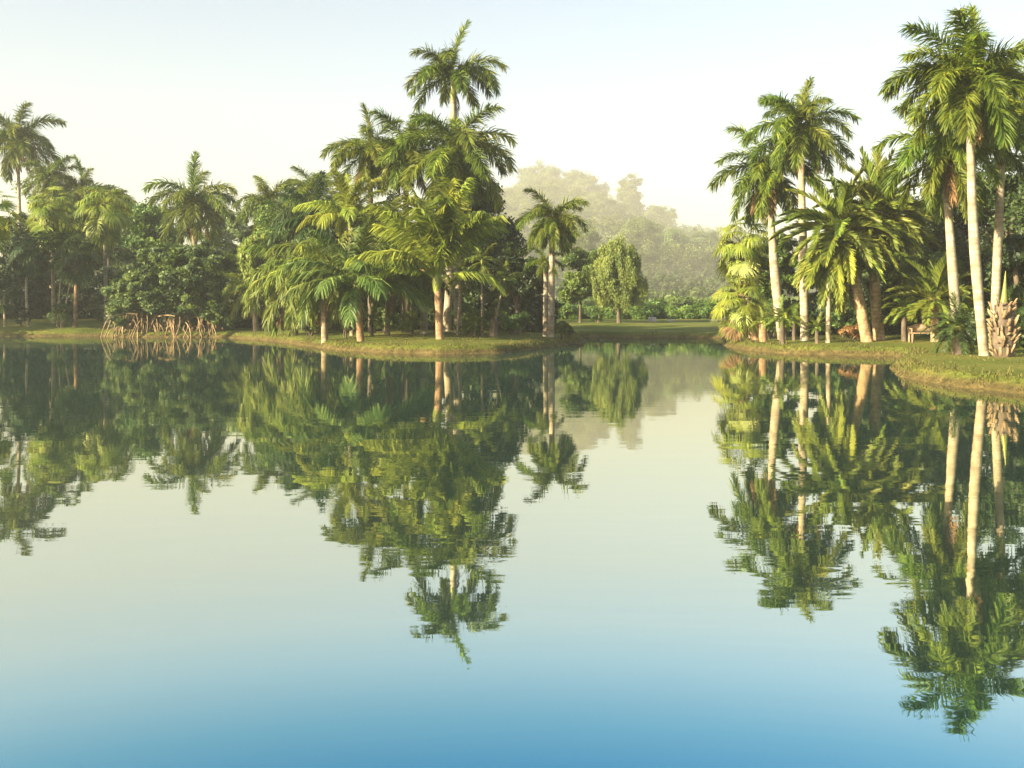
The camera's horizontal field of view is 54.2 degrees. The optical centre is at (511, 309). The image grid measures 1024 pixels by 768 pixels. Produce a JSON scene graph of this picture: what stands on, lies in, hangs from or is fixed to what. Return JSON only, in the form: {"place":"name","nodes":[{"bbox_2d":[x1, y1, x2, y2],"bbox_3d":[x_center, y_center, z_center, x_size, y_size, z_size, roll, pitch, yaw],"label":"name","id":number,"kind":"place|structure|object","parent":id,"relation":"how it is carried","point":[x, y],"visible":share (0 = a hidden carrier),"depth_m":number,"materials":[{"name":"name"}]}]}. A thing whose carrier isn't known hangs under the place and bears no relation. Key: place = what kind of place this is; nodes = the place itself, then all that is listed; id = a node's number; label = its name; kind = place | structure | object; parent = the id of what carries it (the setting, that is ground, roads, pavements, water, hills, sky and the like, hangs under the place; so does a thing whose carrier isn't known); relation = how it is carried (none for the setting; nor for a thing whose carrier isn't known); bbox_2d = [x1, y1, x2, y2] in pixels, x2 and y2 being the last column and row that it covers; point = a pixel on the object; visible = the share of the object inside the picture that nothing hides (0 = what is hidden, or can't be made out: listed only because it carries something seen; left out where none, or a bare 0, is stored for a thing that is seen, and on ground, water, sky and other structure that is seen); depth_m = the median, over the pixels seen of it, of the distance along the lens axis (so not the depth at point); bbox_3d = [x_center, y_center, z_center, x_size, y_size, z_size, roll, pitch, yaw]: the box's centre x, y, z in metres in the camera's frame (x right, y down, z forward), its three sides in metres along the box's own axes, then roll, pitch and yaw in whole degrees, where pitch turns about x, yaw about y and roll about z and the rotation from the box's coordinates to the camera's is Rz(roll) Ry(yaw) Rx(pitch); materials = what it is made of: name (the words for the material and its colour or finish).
{"place":"outdoors","nodes":[
{"label":"outdoors","id":0,"kind":"place"},
{"bbox_2d":[0,336,1023,767],"bbox_3d":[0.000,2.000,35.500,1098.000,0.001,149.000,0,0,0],"label":"water","id":1,"kind":"structure","parent":0,"point":[590,552],"depth_m":8.02,"materials":[{"name":"blue liquid"}]},
{"bbox_2d":[0,210,1023,393],"bbox_3d":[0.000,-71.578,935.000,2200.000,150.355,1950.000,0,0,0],"label":"ground","id":2,"kind":"structure","parent":0,"point":[701,328],"depth_m":52.23,"materials":[{"name":"green plant"}]},
{"bbox_2d":[0,281,19,326],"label":"tree","id":3,"kind":"object","parent":2,"relation":"on","point":[5,308],"visible":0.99,"depth_m":76.94,"materials":[{"name":"green plant"}]},
{"bbox_2d":[0,192,25,254],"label":"fan palm","id":4,"kind":"object","parent":2,"relation":"on","point":[5,228],"visible":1,"depth_m":64.23,"materials":[{"name":"green plant"}]},
{"bbox_2d":[13,305,31,326],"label":"shrub","id":5,"kind":"object","parent":2,"relation":"on","point":[21,315],"visible":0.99,"depth_m":77.33,"materials":[{"name":"green plant"}]},
{"bbox_2d":[0,212,50,279],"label":"leafy tree","id":6,"kind":"object","parent":2,"relation":"on","point":[5,256],"visible":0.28,"depth_m":88.85,"materials":[{"name":"green plant"}]},
{"bbox_2d":[6,230,54,326],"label":"fan palm","id":7,"kind":"object","parent":2,"relation":"on","point":[31,262],"visible":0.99,"depth_m":77.05,"materials":[{"name":"green plant"}]},
{"bbox_2d":[0,100,66,227],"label":"royal palm","id":8,"kind":"object","parent":2,"relation":"on","point":[17,140],"visible":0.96,"depth_m":111.59,"materials":[{"name":"green plant"}]},
{"bbox_2d":[10,179,77,280],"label":"leafy tree","id":9,"kind":"object","parent":2,"relation":"on","point":[29,194],"visible":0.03,"depth_m":147.58,"materials":[{"name":"green plant"}]},
{"bbox_2d":[24,186,81,322],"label":"fan palm","id":10,"kind":"object","parent":2,"relation":"on","point":[43,216],"visible":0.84,"depth_m":79.68,"materials":[{"name":"green plant"}]},
{"bbox_2d":[20,153,86,287],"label":"royal palm","id":11,"kind":"object","parent":2,"relation":"on","point":[40,176],"visible":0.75,"depth_m":103.40,"materials":[{"name":"green plant"}]},
{"bbox_2d":[47,303,72,327],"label":"shrub","id":12,"kind":"object","parent":2,"relation":"on","point":[64,315],"visible":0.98,"depth_m":76.72,"materials":[{"name":"green plant"}]},
{"bbox_2d":[46,231,101,326],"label":"fan palm","id":13,"kind":"object","parent":2,"relation":"on","point":[81,274],"visible":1,"depth_m":77.14,"materials":[{"name":"green plant"}]},
{"bbox_2d":[45,154,112,213],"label":"royal palm","id":14,"kind":"object","parent":2,"relation":"on","point":[84,182],"visible":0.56,"depth_m":103.33,"materials":[{"name":"green plant"}]},
{"bbox_2d":[31,204,126,289],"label":"leafy tree","id":15,"kind":"object","parent":2,"relation":"on","point":[99,252],"visible":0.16,"depth_m":91.32,"materials":[{"name":"green plant"}]},
{"bbox_2d":[72,186,136,323],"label":"fan palm","id":16,"kind":"object","parent":2,"relation":"on","point":[102,226],"visible":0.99,"depth_m":79.39,"materials":[{"name":"green plant"}]},
{"bbox_2d":[95,184,140,274],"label":"leafy tree","id":17,"kind":"object","parent":2,"relation":"on","point":[121,248],"visible":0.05,"depth_m":136.66,"materials":[{"name":"green plant"}]},
{"bbox_2d":[117,197,176,272],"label":"leafy tree","id":18,"kind":"object","parent":2,"relation":"on","point":[131,265],"visible":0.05,"depth_m":133.28,"materials":[{"name":"green plant"}]},
{"bbox_2d":[113,201,185,284],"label":"leafy tree","id":19,"kind":"object","parent":2,"relation":"on","point":[149,221],"visible":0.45,"depth_m":92.78,"materials":[{"name":"green plant"}]},
{"bbox_2d":[100,241,241,337],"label":"prop root tree","id":20,"kind":"object","parent":2,"relation":"on","point":[179,262],"visible":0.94,"depth_m":73.39,"materials":[{"name":"green plant"}]},
{"bbox_2d":[140,150,241,266],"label":"royal palm","id":21,"kind":"object","parent":2,"relation":"on","point":[187,209],"visible":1,"depth_m":87.18,"materials":[{"name":"green plant"}]},
{"bbox_2d":[101,267,286,328],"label":"thicket shade","id":22,"kind":"object","parent":2,"relation":"on","point":[243,323],"visible":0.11,"depth_m":78.25,"materials":[{"name":"green plant"}]},
{"bbox_2d":[199,236,237,287],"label":"leafy tree","id":23,"kind":"object","parent":2,"relation":"on","point":[223,244],"visible":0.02,"depth_m":92.96,"materials":[{"name":"green plant"}]},
{"bbox_2d":[199,208,249,267],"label":"leafy tree","id":24,"kind":"object","parent":2,"relation":"on","point":[229,232],"visible":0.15,"depth_m":147.27,"materials":[{"name":"green plant"}]},
{"bbox_2d":[227,225,253,280],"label":"leafy tree","id":25,"kind":"object","parent":2,"relation":"on","point":[240,236],"visible":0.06,"depth_m":92.66,"materials":[{"name":"green plant"}]},
{"bbox_2d":[222,273,267,330],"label":"bushy palm","id":26,"kind":"object","parent":2,"relation":"on","point":[255,312],"visible":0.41,"depth_m":72.39,"materials":[{"name":"green plant"}]},
{"bbox_2d":[235,234,288,330],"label":"willowy tree","id":27,"kind":"object","parent":2,"relation":"on","point":[248,265],"visible":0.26,"depth_m":71.63,"materials":[{"name":"green plant"}]},
{"bbox_2d":[232,174,297,233],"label":"royal palm","id":28,"kind":"object","parent":2,"relation":"on","point":[247,211],"visible":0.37,"depth_m":83.46,"materials":[{"name":"green plant"}]},
{"bbox_2d":[241,199,299,274],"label":"leafy tree","id":29,"kind":"object","parent":2,"relation":"on","point":[266,229],"visible":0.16,"depth_m":78.67,"materials":[{"name":"green plant"}]},
{"bbox_2d":[239,242,334,338],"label":"bushy palm","id":30,"kind":"object","parent":2,"relation":"on","point":[274,306],"visible":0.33,"depth_m":62.16,"materials":[{"name":"green plant"}]},
{"bbox_2d":[293,309,320,336],"bbox_3d":[-12.041,0.751,59.915,1.899,1.995,1.508,0,0,26],"label":"shrub","id":31,"kind":"object","parent":2,"relation":"on","point":[310,329],"visible":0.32,"depth_m":59.75,"materials":[{"name":"green plant"}]},
{"bbox_2d":[278,165,338,325],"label":"royal palm","id":32,"kind":"object","parent":2,"relation":"on","point":[303,187],"visible":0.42,"depth_m":81.17,"materials":[{"name":"green plant"}]},
{"bbox_2d":[266,170,362,331],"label":"round palm","id":33,"kind":"object","parent":2,"relation":"on","point":[305,229],"visible":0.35,"depth_m":65.16,"materials":[{"name":"green plant"}]},
{"bbox_2d":[263,227,378,343],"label":"drooping palm","id":34,"kind":"object","parent":2,"relation":"on","point":[308,307],"visible":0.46,"depth_m":52.98,"materials":[{"name":"green plant"}]},
{"bbox_2d":[292,169,406,335],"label":"feathery palm","id":35,"kind":"object","parent":2,"relation":"on","point":[347,200],"visible":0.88,"depth_m":58.36,"materials":[{"name":"green plant"}]},
{"bbox_2d":[279,213,434,341],"bbox_3d":[-7.949,-1.496,50.992,8.046,6.720,6.777,0,0,21],"label":"young palm","id":36,"kind":"object","parent":2,"relation":"on","point":[362,272],"visible":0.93,"depth_m":50.26,"materials":[{"name":"green plant"}]},
{"bbox_2d":[320,101,403,332],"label":"royal palm","id":37,"kind":"object","parent":2,"relation":"on","point":[351,148],"visible":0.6,"depth_m":61.24,"materials":[{"name":"green plant"}]},
{"bbox_2d":[355,302,391,335],"bbox_3d":[-7.937,0.609,57.024,2.178,2.238,1.987,0,0,0],"label":"cycad","id":38,"kind":"object","parent":2,"relation":"on","point":[372,316],"visible":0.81,"depth_m":56.90,"materials":[{"name":"green plant"}]},
{"bbox_2d":[341,206,423,334],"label":"feathery palm","id":39,"kind":"object","parent":2,"relation":"on","point":[390,304],"visible":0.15,"depth_m":56.87,"materials":[{"name":"green plant"}]},
{"bbox_2d":[371,307,400,333],"bbox_3d":[-7.541,0.657,60.417,1.921,1.880,2.109,0,0,29],"label":"shrub","id":40,"kind":"object","parent":2,"relation":"on","point":[393,325],"visible":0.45,"depth_m":60.02,"materials":[{"name":"green plant"}]},
{"bbox_2d":[361,189,432,279],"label":"dense tree","id":41,"kind":"object","parent":2,"relation":"on","point":[390,197],"visible":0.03,"depth_m":67.45,"materials":[{"name":"green plant"}]},
{"bbox_2d":[356,105,441,332],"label":"royal palm","id":42,"kind":"object","parent":2,"relation":"on","point":[392,169],"visible":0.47,"depth_m":60.27,"materials":[{"name":"green plant"}]},
{"bbox_2d":[392,304,429,334],"bbox_3d":[-5.640,0.637,56.014,2.165,2.019,2.206,0,0,0],"label":"cycad","id":43,"kind":"object","parent":2,"relation":"on","point":[412,319],"visible":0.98,"depth_m":55.91,"materials":[{"name":"green plant"}]},
{"bbox_2d":[393,243,452,333],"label":"stout palm","id":44,"kind":"object","parent":2,"relation":"on","point":[425,281],"visible":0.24,"depth_m":56.68,"materials":[{"name":"green plant"}]},
{"bbox_2d":[344,176,510,338],"bbox_3d":[-4.026,-2.450,50.190,8.206,8.322,7.782,0,0,27],"label":"lime palm","id":45,"kind":"object","parent":2,"relation":"on","point":[447,233],"visible":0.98,"depth_m":48.99,"materials":[{"name":"green plant"}]},
{"bbox_2d":[383,100,518,332],"bbox_3d":[-3.529,-5.261,59.020,7.990,13.745,8.022,0,0,0],"label":"royal palm","id":46,"kind":"object","parent":2,"relation":"on","point":[463,145],"visible":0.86,"depth_m":58.07,"materials":[{"name":"green plant"}]},
{"bbox_2d":[401,20,510,330],"bbox_3d":[-3.441,-8.195,61.891,6.744,19.573,7.288,0,0,0],"label":"royal palm","id":47,"kind":"object","parent":2,"relation":"on","point":[440,69],"visible":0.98,"depth_m":61.69,"materials":[{"name":"green plant"}]},
{"bbox_2d":[442,258,480,335],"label":"slender palm","id":48,"kind":"object","parent":2,"relation":"on","point":[469,284],"visible":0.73,"depth_m":54.95,"materials":[{"name":"green plant"}]},
{"bbox_2d":[450,302,488,326],"bbox_3d":[-2.534,0.536,61.041,2.292,2.006,1.805,0,0,-32],"label":"shrub","id":49,"kind":"object","parent":2,"relation":"on","point":[466,308],"visible":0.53,"depth_m":60.55,"materials":[{"name":"green plant"}]},
{"bbox_2d":[460,306,489,335],"bbox_3d":[-2.085,0.720,55.530,1.794,1.928,2.031,0,0,0],"label":"cycad","id":50,"kind":"object","parent":2,"relation":"on","point":[474,323],"visible":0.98,"depth_m":55.41,"materials":[{"name":"green plant"}]},
{"bbox_2d":[464,243,503,335],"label":"slender palm","id":51,"kind":"object","parent":2,"relation":"on","point":[478,256],"visible":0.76,"depth_m":55.94,"materials":[{"name":"green plant"}]},
{"bbox_2d":[444,178,530,330],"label":"dense tree","id":52,"kind":"object","parent":2,"relation":"on","point":[486,207],"visible":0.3,"depth_m":64.61,"materials":[{"name":"green plant"}]},
{"bbox_2d":[486,298,509,332],"bbox_3d":[-0.855,0.409,61.993,1.660,2.349,1.420,0,0,0],"label":"shrub","id":53,"kind":"object","parent":2,"relation":"on","point":[493,312],"visible":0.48,"depth_m":61.84,"materials":[{"name":"green plant"}]},
{"bbox_2d":[485,261,524,318],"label":"slender palm","id":54,"kind":"object","parent":2,"relation":"on","point":[506,286],"visible":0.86,"depth_m":55.95,"materials":[{"name":"green plant"}]},
{"bbox_2d":[0,250,1023,347],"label":"undergrowth","id":55,"kind":"object","parent":2,"relation":"on","point":[90,300],"visible":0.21,"depth_m":65.36,"materials":[{"name":"green plant"}]},
{"bbox_2d":[498,310,529,334],"bbox_3d":[0.116,0.819,58.580,1.900,1.610,1.912,0,0,0],"label":"shrub","id":56,"kind":"object","parent":2,"relation":"on","point":[518,321],"visible":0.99,"depth_m":58.05,"materials":[{"name":"green plant"}]},
{"bbox_2d":[492,241,543,333],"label":"dense tree","id":57,"kind":"object","parent":2,"relation":"on","point":[528,285],"visible":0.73,"depth_m":60.48,"materials":[{"name":"green plant"}]},
{"bbox_2d":[516,159,563,192],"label":"misty tree","id":58,"kind":"object","parent":2,"relation":"on","point":[528,175],"visible":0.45,"depth_m":1289.22,"materials":[{"name":"green plant"}]},
{"bbox_2d":[523,247,563,335],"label":"royal palm","id":59,"kind":"object","parent":2,"relation":"on","point":[544,267],"visible":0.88,"depth_m":58.48,"materials":[{"name":"green plant"}]},
{"bbox_2d":[514,187,590,336],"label":"royal palm","id":60,"kind":"object","parent":2,"relation":"on","point":[556,227],"visible":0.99,"depth_m":57.66,"materials":[{"name":"green plant"}]},
{"bbox_2d":[554,321,574,337],"bbox_3d":[2.898,1.182,58.427,1.495,1.171,1.597,0,0,0],"label":"shrub","id":61,"kind":"object","parent":2,"relation":"on","point":[563,328],"visible":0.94,"depth_m":58.13,"materials":[{"name":"green plant"}]},
{"bbox_2d":[540,218,602,271],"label":"misty tree","id":62,"kind":"object","parent":2,"relation":"on","point":[588,240],"visible":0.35,"depth_m":415.05,"materials":[{"name":"green plant"}]},
{"bbox_2d":[558,246,599,322],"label":"leafy tree","id":63,"kind":"object","parent":2,"relation":"on","point":[577,285],"visible":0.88,"depth_m":90.86,"materials":[{"name":"green plant"}]},
{"bbox_2d":[561,169,610,193],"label":"misty tree","id":64,"kind":"object","parent":2,"relation":"on","point":[590,181],"visible":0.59,"depth_m":1268.79,"materials":[{"name":"green plant"}]},
{"bbox_2d":[589,232,648,322],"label":"weeping tree","id":65,"kind":"object","parent":2,"relation":"on","point":[617,280],"visible":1,"depth_m":88.84,"materials":[{"name":"green plant"}]},
{"bbox_2d":[615,172,645,217],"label":"misty tree","id":66,"kind":"object","parent":2,"relation":"on","point":[628,192],"visible":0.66,"depth_m":1174.82,"materials":[{"name":"green plant"}]},
{"bbox_2d":[609,216,664,269],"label":"misty tree","id":67,"kind":"object","parent":2,"relation":"on","point":[638,228],"visible":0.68,"depth_m":590.92,"materials":[{"name":"green plant"}]},
{"bbox_2d":[488,173,817,292],"bbox_3d":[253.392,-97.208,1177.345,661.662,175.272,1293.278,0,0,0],"label":"wood","id":68,"kind":"object","parent":2,"relation":"on","point":[609,214],"visible":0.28,"depth_m":895.16,"materials":[{"name":"green plant"}]},
{"bbox_2d":[641,204,678,230],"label":"misty tree","id":69,"kind":"object","parent":2,"relation":"on","point":[659,213],"visible":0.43,"depth_m":1146.50,"materials":[{"name":"green plant"}]},
{"bbox_2d":[555,298,772,319],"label":"shrubbery","id":70,"kind":"object","parent":2,"relation":"on","point":[656,309],"visible":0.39,"depth_m":105.85,"materials":[{"name":"green plant"}]},
{"bbox_2d":[648,228,692,273],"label":"misty tree","id":71,"kind":"object","parent":2,"relation":"on","point":[672,237],"visible":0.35,"depth_m":629.49,"materials":[{"name":"green plant"}]},
{"bbox_2d":[534,268,813,307],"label":"thicket","id":72,"kind":"object","parent":2,"relation":"on","point":[676,292],"visible":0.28,"depth_m":397.06,"materials":[{"name":"green plant"}]},
{"bbox_2d":[679,230,724,274],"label":"misty tree","id":73,"kind":"object","parent":2,"relation":"on","point":[712,237],"visible":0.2,"depth_m":698.17,"materials":[{"name":"green plant"}]},
{"bbox_2d":[711,216,768,337],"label":"fan palm","id":74,"kind":"object","parent":2,"relation":"on","point":[742,259],"visible":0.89,"depth_m":55.30,"materials":[{"name":"green plant"}]},
{"bbox_2d":[709,274,771,342],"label":"fan palm","id":75,"kind":"object","parent":2,"relation":"on","point":[737,324],"visible":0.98,"depth_m":52.70,"materials":[{"name":"green plant"}]},
{"bbox_2d":[748,305,775,341],"bbox_3d":[12.733,0.784,50.519,1.645,2.118,1.595,0,0,0],"label":"cycad","id":76,"kind":"object","parent":2,"relation":"on","point":[762,335],"visible":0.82,"depth_m":50.36,"materials":[{"name":"green plant"}]},
{"bbox_2d":[705,122,826,339],"bbox_3d":[13.417,-4.114,51.702,6.396,11.856,6.087,0,0,0],"label":"royal palm","id":77,"kind":"object","parent":2,"relation":"on","point":[765,198],"visible":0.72,"depth_m":51.79,"materials":[{"name":"green plant"}]},
{"bbox_2d":[752,232,799,336],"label":"leafy tree","id":78,"kind":"object","parent":2,"relation":"on","point":[787,269],"visible":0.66,"depth_m":55.43,"materials":[{"name":"green plant"}]},
{"bbox_2d":[760,294,804,343],"bbox_3d":[12.864,0.544,47.488,2.147,2.628,2.393,0,0,0],"label":"cycad","id":79,"kind":"object","parent":2,"relation":"on","point":[781,316],"visible":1,"depth_m":47.38,"materials":[{"name":"green plant"}]},
{"bbox_2d":[741,74,862,340],"bbox_3d":[14.048,-4.978,48.938,5.882,13.471,5.242,0,0,-28],"label":"royal palm","id":80,"kind":"object","parent":2,"relation":"on","point":[797,113],"visible":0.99,"depth_m":48.65,"materials":[{"name":"green plant"}]},
{"bbox_2d":[800,312,831,343],"bbox_3d":[14.178,0.936,46.510,1.451,1.732,1.455,0,0,0],"label":"cycad","id":81,"kind":"object","parent":2,"relation":"on","point":[816,324],"visible":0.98,"depth_m":46.42,"materials":[{"name":"green plant"}]},
{"bbox_2d":[798,238,858,342],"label":"slender palm","id":82,"kind":"object","parent":2,"relation":"on","point":[830,281],"visible":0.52,"depth_m":46.50,"materials":[{"name":"green plant"}]},
{"bbox_2d":[767,164,903,341],"bbox_3d":[15.402,-2.520,47.049,6.067,8.655,5.968,0,0,-14],"label":"date palm","id":83,"kind":"object","parent":2,"relation":"on","point":[840,219],"visible":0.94,"depth_m":46.32,"materials":[{"name":"green plant"}]},
{"bbox_2d":[831,308,857,337],"bbox_3d":[16.915,0.669,51.049,1.361,1.798,1.647,0,0,-36],"label":"shrub","id":84,"kind":"object","parent":2,"relation":"on","point":[844,319],"visible":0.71,"depth_m":50.77,"materials":[{"name":"green plant"}]},
{"bbox_2d":[837,323,859,339],"bbox_3d":[16.392,1.119,48.413,1.395,0.943,1.487,0,0,-29],"label":"shrub","id":85,"kind":"object","parent":2,"relation":"on","point":[851,330],"visible":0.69,"depth_m":48.20,"materials":[{"name":"brown plant"}]},
{"bbox_2d":[813,145,954,340],"bbox_3d":[17.796,-3.081,48.190,6.320,9.634,6.342,0,0,-35],"label":"date palm","id":86,"kind":"object","parent":2,"relation":"on","point":[872,195],"visible":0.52,"depth_m":47.48,"materials":[{"name":"green plant"}]},
{"bbox_2d":[874,295,930,340],"bbox_3d":[18.428,0.483,47.054,2.935,2.467,2.742,0,0,0],"label":"cycad","id":87,"kind":"object","parent":2,"relation":"on","point":[904,316],"visible":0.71,"depth_m":46.88,"materials":[{"name":"green plant"}]},
{"bbox_2d":[907,323,942,342],"bbox_3d":[19.122,1.082,46.340,1.450,0.909,0.620,0,0,0],"label":"park bench","id":88,"kind":"object","parent":2,"relation":"on","point":[920,327],"visible":0.56,"depth_m":46.53,"materials":[{"name":"brown wood"}]},
{"bbox_2d":[886,243,969,334],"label":"palm","id":89,"kind":"object","parent":2,"relation":"on","point":[908,268],"visible":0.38,"depth_m":51.61,"materials":[{"name":"green plant"}]},
{"bbox_2d":[882,251,990,341],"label":"palm","id":90,"kind":"object","parent":2,"relation":"on","point":[935,285],"visible":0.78,"depth_m":45.71,"materials":[{"name":"green plant"}]},
{"bbox_2d":[869,95,1023,320],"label":"royal palm","id":91,"kind":"object","parent":2,"relation":"on","point":[939,188],"visible":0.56,"depth_m":39.65,"materials":[{"name":"green plant"}]},
{"bbox_2d":[910,182,985,268],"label":"dense tree","id":92,"kind":"object","parent":2,"relation":"on","point":[961,231],"visible":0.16,"depth_m":55.53,"materials":[{"name":"green plant"}]},
{"bbox_2d":[877,2,1023,355],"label":"royal palm","id":93,"kind":"object","parent":2,"relation":"on","point":[961,99],"visible":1,"depth_m":34.70,"materials":[{"name":"green plant"}]},
{"bbox_2d":[918,291,988,354],"bbox_3d":[16.311,0.582,36.551,2.546,2.588,2.696,0,0,0],"label":"cycad","id":94,"kind":"object","parent":2,"relation":"on","point":[957,328],"visible":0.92,"depth_m":36.33,"materials":[{"name":"green plant"}]},
{"bbox_2d":[955,225,993,267],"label":"dense tree","id":95,"kind":"object","parent":2,"relation":"on","point":[982,244],"visible":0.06,"depth_m":64.52,"materials":[{"name":"green plant"}]},
{"bbox_2d":[931,48,1023,348],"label":"royal palm","id":96,"kind":"object","parent":2,"relation":"on","point":[997,247],"visible":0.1,"depth_m":40.35,"materials":[{"name":"green plant"}]},
{"bbox_2d":[959,153,1023,302],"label":"dense tree","id":97,"kind":"object","parent":2,"relation":"on","point":[1013,218],"visible":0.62,"depth_m":49.85,"materials":[{"name":"green plant"}]},
{"bbox_2d":[986,271,1021,356],"bbox_3d":[16.808,0.240,34.182,1.120,3.148,1.088,0,0,31],"label":"palm stump","id":98,"kind":"object","parent":2,"relation":"on","point":[1003,338],"visible":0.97,"depth_m":33.94,"materials":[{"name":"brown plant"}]},
{"bbox_2d":[984,233,1023,306],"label":"dense tree","id":99,"kind":"object","parent":2,"relation":"on","point":[1013,259],"visible":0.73,"depth_m":41.45,"materials":[{"name":"green plant"}]},
{"bbox_2d":[0,0,1023,287],"label":"sky","id":100,"kind":"structure","parent":0,"point":[610,90],"materials":[{"name":"white"}]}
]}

